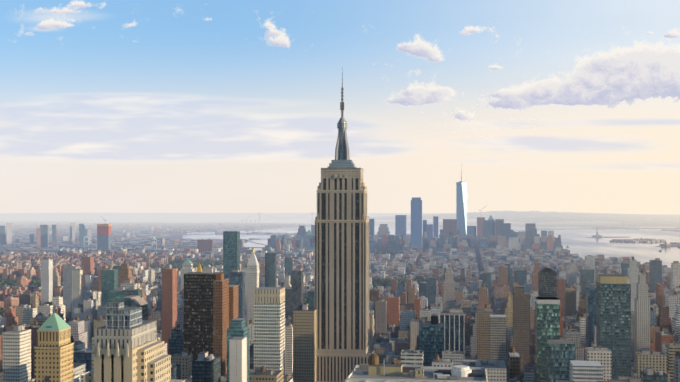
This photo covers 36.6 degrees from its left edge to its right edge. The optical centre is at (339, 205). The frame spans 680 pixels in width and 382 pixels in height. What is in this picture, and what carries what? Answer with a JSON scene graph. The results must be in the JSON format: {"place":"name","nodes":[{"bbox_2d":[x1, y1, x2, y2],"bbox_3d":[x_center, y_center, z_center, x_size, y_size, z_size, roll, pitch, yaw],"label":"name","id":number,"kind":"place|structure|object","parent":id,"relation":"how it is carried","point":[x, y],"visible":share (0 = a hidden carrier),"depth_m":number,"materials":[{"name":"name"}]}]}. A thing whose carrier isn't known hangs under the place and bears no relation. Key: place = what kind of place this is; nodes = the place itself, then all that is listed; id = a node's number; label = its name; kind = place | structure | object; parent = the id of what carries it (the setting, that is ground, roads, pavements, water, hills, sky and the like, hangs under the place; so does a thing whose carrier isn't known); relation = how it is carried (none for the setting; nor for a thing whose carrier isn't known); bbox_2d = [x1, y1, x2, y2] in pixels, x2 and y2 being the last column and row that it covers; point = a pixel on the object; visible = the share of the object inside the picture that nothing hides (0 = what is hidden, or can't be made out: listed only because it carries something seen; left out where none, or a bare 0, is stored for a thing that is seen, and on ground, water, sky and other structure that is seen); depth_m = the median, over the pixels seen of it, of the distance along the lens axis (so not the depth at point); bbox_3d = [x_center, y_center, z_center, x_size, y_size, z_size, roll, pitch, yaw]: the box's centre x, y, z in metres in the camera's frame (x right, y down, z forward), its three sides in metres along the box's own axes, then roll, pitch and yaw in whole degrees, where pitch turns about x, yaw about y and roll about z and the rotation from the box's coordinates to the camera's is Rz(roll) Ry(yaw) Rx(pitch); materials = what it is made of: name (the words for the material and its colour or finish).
{"place":"outdoors","nodes":[
{"label":"outdoors","id":0,"kind":"place"},
{"bbox_2d":[19,0,104,35],"bbox_3d":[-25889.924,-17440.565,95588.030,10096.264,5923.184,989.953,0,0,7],"label":"cloud","id":1,"kind":"structure","parent":0,"point":[49,24],"depth_m":95592.30,"materials":[{"name":"white"}]},
{"bbox_2d":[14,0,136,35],"bbox_3d":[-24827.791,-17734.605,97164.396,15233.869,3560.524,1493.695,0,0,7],"label":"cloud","id":2,"kind":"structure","parent":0,"point":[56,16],"depth_m":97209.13,"materials":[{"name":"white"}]},
{"bbox_2d":[124,10,210,27],"bbox_3d":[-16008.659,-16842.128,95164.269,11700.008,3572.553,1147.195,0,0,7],"label":"cloud","id":3,"kind":"structure","parent":0,"point":[130,25],"depth_m":95239.08,"materials":[{"name":"white"}]},
{"bbox_2d":[4,260,508,365],"bbox_3d":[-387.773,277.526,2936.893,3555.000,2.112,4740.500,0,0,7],"label":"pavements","id":4,"kind":"structure","parent":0,"point":[462,287],"depth_m":3380.14,"materials":[{"name":"grey concrete"}]},
{"bbox_2d":[0,87,536,167],"bbox_3d":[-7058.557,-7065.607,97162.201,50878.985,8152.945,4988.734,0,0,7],"label":"cloud","id":5,"kind":"structure","parent":0,"point":[127,126],"depth_m":97367.94,"materials":[{"name":"white"}]},
{"bbox_2d":[263,19,289,47],"bbox_3d":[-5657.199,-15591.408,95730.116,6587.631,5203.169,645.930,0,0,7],"label":"cloud","id":6,"kind":"structure","parent":0,"point":[280,38],"depth_m":95737.99,"materials":[{"name":"white"}]},
{"bbox_2d":[0,211,679,381],"bbox_3d":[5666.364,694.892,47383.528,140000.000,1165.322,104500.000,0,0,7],"label":"water","id":7,"kind":"structure","parent":0,"point":[577,234],"depth_m":15711.36,"materials":[{"name":"liquid"}]},
{"bbox_2d":[0,279,40,286],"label":"trees","id":8,"kind":"object","parent":7,"relation":"on","point":[8,282],"visible":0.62,"depth_m":3428.17,"materials":[{"name":"green plant"}]},
{"bbox_2d":[59,236,181,252],"bbox_3d":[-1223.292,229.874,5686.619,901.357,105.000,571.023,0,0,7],"label":"bridge","id":9,"kind":"structure","parent":7,"relation":"on","point":[88,247],"depth_m":5801.70,"materials":[{"name":"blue metal"}]},
{"bbox_2d":[123,238,266,251],"bbox_3d":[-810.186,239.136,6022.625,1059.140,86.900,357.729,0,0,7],"label":"bridge","id":10,"kind":"structure","parent":7,"relation":"on","point":[241,243],"depth_m":6117.07,"materials":[{"name":"metal"}]},
{"bbox_2d":[177,260,222,269],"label":"trees","id":11,"kind":"object","parent":7,"relation":"on","point":[210,263],"visible":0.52,"depth_m":4549.42,"materials":[{"name":"green plant"}]},
{"bbox_2d":[182,234,294,239],"bbox_3d":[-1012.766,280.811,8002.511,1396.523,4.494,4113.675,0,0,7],"label":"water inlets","id":12,"kind":"object","parent":7,"relation":"on","point":[220,236],"visible":0.33,"depth_m":9255.57,"materials":[{"name":"grey liquid"}]},
{"bbox_2d":[0,163,553,281],"bbox_3d":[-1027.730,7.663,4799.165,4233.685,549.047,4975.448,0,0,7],"label":"distant skyscrapers","id":13,"kind":"structure","parent":7,"relation":"on","point":[455,227],"depth_m":5985.09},
{"bbox_2d":[242,212,316,222],"bbox_3d":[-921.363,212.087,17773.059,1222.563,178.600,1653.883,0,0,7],"label":"bridge","id":14,"kind":"structure","parent":7,"relation":"on","point":[274,217],"depth_m":17297.61,"materials":[{"name":"grey metal"}]},
{"bbox_2d":[303,297,307,303],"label":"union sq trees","id":15,"kind":"object","parent":7,"relation":"on","point":[305,300],"depth_m":2801.64,"materials":[{"name":"green plant"}]},
{"bbox_2d":[0,255,622,314],"bbox_3d":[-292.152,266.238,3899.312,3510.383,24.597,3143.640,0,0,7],"label":"street trees","id":16,"kind":"object","parent":7,"relation":"on","point":[174,265],"visible":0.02,"depth_m":4374.25,"materials":[{"name":"green plant"}]},
{"bbox_2d":[3,250,640,381],"bbox_3d":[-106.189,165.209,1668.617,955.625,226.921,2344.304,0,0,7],"label":"foreground buildings","id":17,"kind":"structure","parent":7,"relation":"on","point":[127,346],"depth_m":1027.11,"materials":[{"name":"grey concrete"}]},
{"bbox_2d":[196,248,253,271],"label":"gold roofs","id":18,"kind":"structure","parent":17,"relation":"on","point":[199,268],"depth_m":1871.01,"materials":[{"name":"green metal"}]},
{"bbox_2d":[0,232,679,381],"bbox_3d":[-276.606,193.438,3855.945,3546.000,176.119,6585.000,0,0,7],"label":"city buildings","id":19,"kind":"structure","parent":7,"relation":"on","point":[659,361],"depth_m":2343.67,"materials":[{"name":"grey concrete"}]},
{"bbox_2d":[0,211,679,266],"bbox_3d":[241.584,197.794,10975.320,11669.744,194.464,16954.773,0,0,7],"label":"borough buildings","id":20,"kind":"structure","parent":7,"relation":"on","point":[129,233],"depth_m":10200.27,"materials":[{"name":"grey concrete"}]},
{"bbox_2d":[2,268,679,381],"bbox_3d":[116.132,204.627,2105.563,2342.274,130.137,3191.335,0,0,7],"label":"rooftop water tanks","id":21,"kind":"object","parent":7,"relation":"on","point":[512,349],"visible":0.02,"depth_m":1753.40,"materials":[{"name":"brown wood"}]},
{"bbox_2d":[315,69,374,381],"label":"skyscraper","id":22,"kind":"structure","parent":7,"relation":"on","point":[342,264],"depth_m":1207.79,"materials":[{"name":"beige stone"}]},
{"bbox_2d":[41,255,679,353],"bbox_3d":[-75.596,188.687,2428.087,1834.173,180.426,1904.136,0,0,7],"label":"buildings","id":23,"kind":"structure","parent":7,"relation":"on","point":[116,283],"depth_m":2157.76,"materials":[{"name":"grey concrete"}]},
{"bbox_2d":[369,251,396,255],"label":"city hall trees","id":24,"kind":"object","parent":7,"relation":"on","point":[385,252],"visible":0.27,"depth_m":5557.54,"materials":[{"name":"green plant"}]},
{"bbox_2d":[592,227,601,236],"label":"statue of liberty","id":25,"kind":"object","parent":7,"relation":"on","point":[596,235],"visible":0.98,"depth_m":9165.83,"materials":[{"name":"grey"}]},
{"bbox_2d":[0,0,679,214],"bbox_3d":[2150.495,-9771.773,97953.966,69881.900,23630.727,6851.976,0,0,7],"label":"sky","id":26,"kind":"structure","parent":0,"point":[227,51],"depth_m":97964.88,"materials":[{"name":"blue"}]},
{"bbox_2d":[386,26,493,120],"bbox_3d":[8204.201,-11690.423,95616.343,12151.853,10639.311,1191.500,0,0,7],"label":"cloud","id":27,"kind":"structure","parent":0,"point":[416,95],"depth_m":95624.14,"materials":[{"name":"white"}]},
{"bbox_2d":[460,26,497,35],"bbox_3d":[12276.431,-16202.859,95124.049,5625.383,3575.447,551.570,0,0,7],"label":"cloud","id":28,"kind":"structure","parent":0,"point":[468,30],"depth_m":95128.60,"materials":[{"name":"white"}]},
{"bbox_2d":[373,110,679,151],"bbox_3d":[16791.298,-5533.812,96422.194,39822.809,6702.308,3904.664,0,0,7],"label":"cloud","id":29,"kind":"structure","parent":0,"point":[535,144],"depth_m":96328.24,"materials":[{"name":"white"}]},
{"bbox_2d":[462,26,679,127],"bbox_3d":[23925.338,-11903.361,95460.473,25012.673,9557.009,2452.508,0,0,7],"label":"cloud","id":30,"kind":"structure","parent":0,"point":[629,75],"depth_m":95433.67,"materials":[{"name":"white"}]},
{"bbox_2d":[644,29,679,38],"bbox_3d":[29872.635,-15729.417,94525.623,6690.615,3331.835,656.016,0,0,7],"label":"cloud","id":31,"kind":"structure","parent":0,"point":[673,34],"depth_m":94512.00,"materials":[{"name":"white"}]},
{"label":"washington square lawn","id":32,"kind":"object","parent":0,"visible":0},
{"bbox_2d":[372,278,443,287],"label":"trees","id":33,"kind":"object","parent":32,"relation":"on","point":[384,282],"visible":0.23,"depth_m":3415.36,"materials":[{"name":"green plant"}]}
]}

